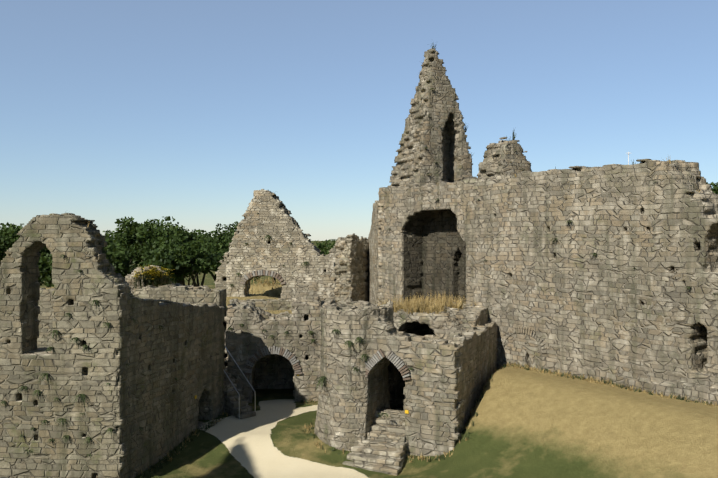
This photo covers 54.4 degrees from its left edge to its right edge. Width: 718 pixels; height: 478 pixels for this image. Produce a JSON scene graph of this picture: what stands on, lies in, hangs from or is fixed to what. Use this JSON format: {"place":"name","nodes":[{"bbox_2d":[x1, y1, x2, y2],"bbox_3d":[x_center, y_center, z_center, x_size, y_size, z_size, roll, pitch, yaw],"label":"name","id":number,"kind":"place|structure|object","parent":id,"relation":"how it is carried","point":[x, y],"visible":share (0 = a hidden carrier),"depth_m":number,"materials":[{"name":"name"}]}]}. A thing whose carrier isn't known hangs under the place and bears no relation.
{"place":"outdoors","nodes":[
{"label":"outdoors","id":0,"kind":"place"},
{"bbox_2d":[37,345,51,347],"bbox_3d":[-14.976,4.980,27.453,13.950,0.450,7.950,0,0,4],"label":"window sill","id":1,"kind":"structure","parent":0,"point":[40,346],"depth_m":30.88,"materials":[{"name":"stone"}]},
{"bbox_2d":[125,265,212,291],"bbox_3d":[-10.310,2.954,37.624,4.960,3.071,1.563,0,0,-24],"label":"bush","id":2,"kind":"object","parent":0,"point":[129,278],"depth_m":36.60,"materials":[{"name":"plant"}]},
{"bbox_2d":[133,266,171,287],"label":"ragwort stems","id":3,"kind":"object","parent":2,"relation":"on","point":[145,281],"visible":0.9,"depth_m":36.26,"materials":[{"name":"green plant"}]},
{"bbox_2d":[134,266,173,278],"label":"ragwort heads","id":4,"kind":"object","parent":3,"relation":"attached to","point":[152,272],"visible":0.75,"depth_m":36.25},
{"bbox_2d":[198,399,367,477],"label":"gravel path","id":5,"kind":"structure","parent":0,"point":[252,449],"depth_m":25.13,"materials":[{"name":"beige gravel"}]},
{"bbox_2d":[0,0,717,240],"label":"sky","id":6,"kind":"structure","parent":0,"point":[111,110],"materials":[{"name":"blue"}]},
{"bbox_2d":[368,200,381,305],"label":"wall","id":7,"kind":"structure","parent":0,"point":[375,272],"depth_m":38.72,"materials":[{"name":"grey stone"}]},
{"bbox_2d":[40,241,717,477],"bbox_3d":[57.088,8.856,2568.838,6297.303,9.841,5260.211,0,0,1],"label":"ground","id":8,"kind":"structure","parent":0,"point":[530,423],"depth_m":22.61,"materials":[{"name":"green plant"}]},
{"bbox_2d":[0,237,49,269],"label":"tree","id":9,"kind":"object","parent":8,"relation":"on","point":[2,257],"visible":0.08,"depth_m":98.09,"materials":[{"name":"green plant"}]},
{"bbox_2d":[0,223,51,261],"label":"tree","id":10,"kind":"object","parent":8,"relation":"on","point":[11,238],"depth_m":97.54,"materials":[{"name":"green plant"}]},
{"bbox_2d":[0,213,133,477],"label":"front wall","id":11,"kind":"structure","parent":8,"relation":"on","point":[27,362],"depth_m":22.01,"materials":[{"name":"stone"}]},
{"bbox_2d":[0,88,717,457],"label":"wall plants","id":12,"kind":"object","parent":11,"relation":"attached to","point":[62,420],"depth_m":21.93,"materials":[{"name":"green plant"}]},
{"bbox_2d":[37,250,131,287],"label":"tree","id":13,"kind":"object","parent":8,"relation":"on","point":[45,275],"visible":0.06,"depth_m":95.82,"materials":[{"name":"green plant"}]},
{"bbox_2d":[49,243,150,277],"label":"tree","id":14,"kind":"object","parent":8,"relation":"on","point":[121,262],"visible":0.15,"depth_m":88.92,"materials":[{"name":"green plant"}]},
{"bbox_2d":[104,239,143,271],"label":"tree","id":15,"kind":"object","parent":8,"relation":"on","point":[132,247],"depth_m":103.74,"materials":[{"name":"green plant"}]},
{"bbox_2d":[102,219,159,264],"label":"tree","id":16,"kind":"object","parent":8,"relation":"on","point":[107,234],"depth_m":120.52,"materials":[{"name":"green plant"}]},
{"bbox_2d":[37,285,226,365],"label":"wall","id":17,"kind":"structure","parent":8,"relation":"on","point":[181,294],"depth_m":30.95,"materials":[{"name":"stone"}]},
{"bbox_2d":[106,216,197,264],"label":"tree","id":18,"kind":"object","parent":8,"relation":"on","point":[149,234],"depth_m":96.23,"materials":[{"name":"green plant"}]},
{"bbox_2d":[84,294,225,477],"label":"wall","id":19,"kind":"structure","parent":8,"relation":"on","point":[166,411],"depth_m":24.54,"materials":[{"name":"stone"}]},
{"bbox_2d":[135,226,207,284],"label":"tree","id":20,"kind":"object","parent":8,"relation":"on","point":[141,264],"depth_m":129.35,"materials":[{"name":"green plant"}]},
{"bbox_2d":[146,230,222,285],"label":"tree","id":21,"kind":"object","parent":8,"relation":"on","point":[185,259],"depth_m":86.22,"materials":[{"name":"green plant"}]},
{"bbox_2d":[191,229,227,286],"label":"tree","id":22,"kind":"object","parent":8,"relation":"on","point":[205,238],"depth_m":107.18,"materials":[{"name":"green plant"}]},
{"bbox_2d":[192,221,237,277],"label":"tree","id":23,"kind":"object","parent":8,"relation":"on","point":[230,231],"depth_m":114.22,"materials":[{"name":"green plant"}]},
{"bbox_2d":[180,230,262,282],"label":"tree","id":24,"kind":"object","parent":8,"relation":"on","point":[224,248],"depth_m":93.72,"materials":[{"name":"green plant"}]},
{"bbox_2d":[223,368,255,418],"bbox_3d":[-5.554,6.407,29.592,0.764,2.355,3.266,0,0,-41],"label":"stair stone","id":25,"kind":"object","parent":8,"relation":"on","point":[231,400],"visible":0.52,"depth_m":28.90,"materials":[{"name":"grey stone"}]},
{"bbox_2d":[223,344,255,418],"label":"handrails","id":26,"kind":"object","parent":25,"relation":"on","point":[234,386],"visible":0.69,"depth_m":28.70,"materials":[{"name":"silver metal"}]},
{"bbox_2d":[249,276,281,297],"bbox_3d":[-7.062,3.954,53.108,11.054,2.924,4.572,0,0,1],"label":"dry grass bank","id":27,"kind":"structure","parent":8,"relation":"on","point":[268,283],"depth_m":52.84,"materials":[{"name":"beige plant"}]},
{"bbox_2d":[246,298,292,309],"bbox_3d":[-5.005,4.044,39.260,3.158,1.464,0.929,0,0,1],"label":"wall ledge","id":28,"kind":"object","parent":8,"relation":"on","point":[276,304],"depth_m":38.81,"materials":[{"name":"stone"}]},
{"bbox_2d":[213,189,336,301],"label":"gable","id":29,"kind":"structure","parent":8,"relation":"on","point":[276,222],"depth_m":47.46,"materials":[{"name":"stone"}]},
{"bbox_2d":[241,270,285,284],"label":"stone arch","id":30,"kind":"structure","parent":29,"relation":"attached to","point":[259,272],"depth_m":47.44,"materials":[{"name":"grey stone"}]},
{"bbox_2d":[224,296,377,402],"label":"wall","id":31,"kind":"structure","parent":8,"relation":"on","point":[247,340],"depth_m":31.13,"materials":[{"name":"stone"}]},
{"bbox_2d":[244,346,301,374],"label":"archway voussoirs","id":32,"kind":"object","parent":31,"relation":"attached to","point":[291,359],"visible":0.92,"depth_m":30.92,"materials":[{"name":"grey stone"}]},
{"bbox_2d":[313,239,336,254],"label":"tree","id":33,"kind":"object","parent":8,"relation":"on","point":[321,246],"depth_m":116.58,"materials":[{"name":"green plant"}]},
{"bbox_2d":[334,233,368,301],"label":"pier","id":34,"kind":"structure","parent":8,"relation":"on","point":[351,268],"depth_m":41.19,"materials":[{"name":"stone"}]},
{"bbox_2d":[342,409,406,475],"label":"porch steps","id":35,"kind":"structure","parent":8,"relation":"on","point":[381,447],"depth_m":24.40,"materials":[{"name":"grey stone"}]},
{"bbox_2d":[54,361,714,477],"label":"green weeds","id":36,"kind":"object","parent":8,"relation":"on","point":[302,400],"visible":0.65,"depth_m":25.04,"materials":[{"name":"green plant"}]},
{"bbox_2d":[314,297,497,460],"bbox_3d":[2.330,5.332,28.759,5.841,6.076,10.709,0,0,23],"label":"porch","id":37,"kind":"object","parent":8,"relation":"on","point":[460,347],"visible":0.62,"depth_m":25.06,"materials":[{"name":"stone"}]},
{"bbox_2d":[313,329,369,433],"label":"wall plants","id":38,"kind":"object","parent":37,"relation":"attached to","point":[354,368],"visible":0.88,"depth_m":24.90,"materials":[{"name":"green plant"}]},
{"bbox_2d":[365,349,410,379],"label":"porch door voussoirs","id":39,"kind":"object","parent":37,"relation":"attached to","point":[379,355],"depth_m":24.68,"materials":[{"name":"grey stone"}]},
{"bbox_2d":[378,289,476,313],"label":"dry grass","id":40,"kind":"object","parent":37,"relation":"on","point":[412,305],"visible":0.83,"depth_m":29.72,"materials":[{"name":"beige plant"}]},
{"bbox_2d":[137,362,717,475],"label":"dry weeds","id":41,"kind":"object","parent":8,"relation":"on","point":[591,380],"visible":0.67,"depth_m":25.67,"materials":[{"name":"yellow plant"}]},
{"bbox_2d":[377,159,717,405],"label":"wall","id":42,"kind":"structure","parent":8,"relation":"on","point":[613,314],"depth_m":26.62,"materials":[{"name":"stone"}]},
{"bbox_2d":[81,155,701,302],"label":"wall weeds","id":43,"kind":"object","parent":42,"relation":"on","point":[515,177],"depth_m":24.40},
{"bbox_2d":[388,48,476,186],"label":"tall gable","id":44,"kind":"structure","parent":42,"relation":"on","point":[446,144],"depth_m":36.43,"materials":[{"name":"stone"}]},
{"bbox_2d":[421,43,515,157],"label":"plants","id":45,"kind":"object","parent":44,"relation":"attached to","point":[513,138],"visible":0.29,"depth_m":36.17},
{"bbox_2d":[477,137,531,177],"bbox_3d":[6.607,-3.421,32.321,2.038,2.352,2.404,0,0,-29],"label":"gable stub","id":46,"kind":"object","parent":42,"relation":"on","point":[500,155],"visible":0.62,"depth_m":31.29,"materials":[{"name":"stone"}]},
{"bbox_2d":[500,326,546,352],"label":"blocked arch voussoirs","id":47,"kind":"structure","parent":42,"relation":"attached to","point":[526,330],"depth_m":28.90,"materials":[{"name":"stone"}]},
{"bbox_2d":[706,182,717,193],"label":"tree","id":48,"kind":"object","parent":8,"relation":"on","point":[715,191],"depth_m":62.02,"materials":[{"name":"green plant"}]},
{"bbox_2d":[67,159,704,315],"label":"plants","id":49,"kind":"object","parent":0,"point":[103,250],"depth_m":22.70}
]}

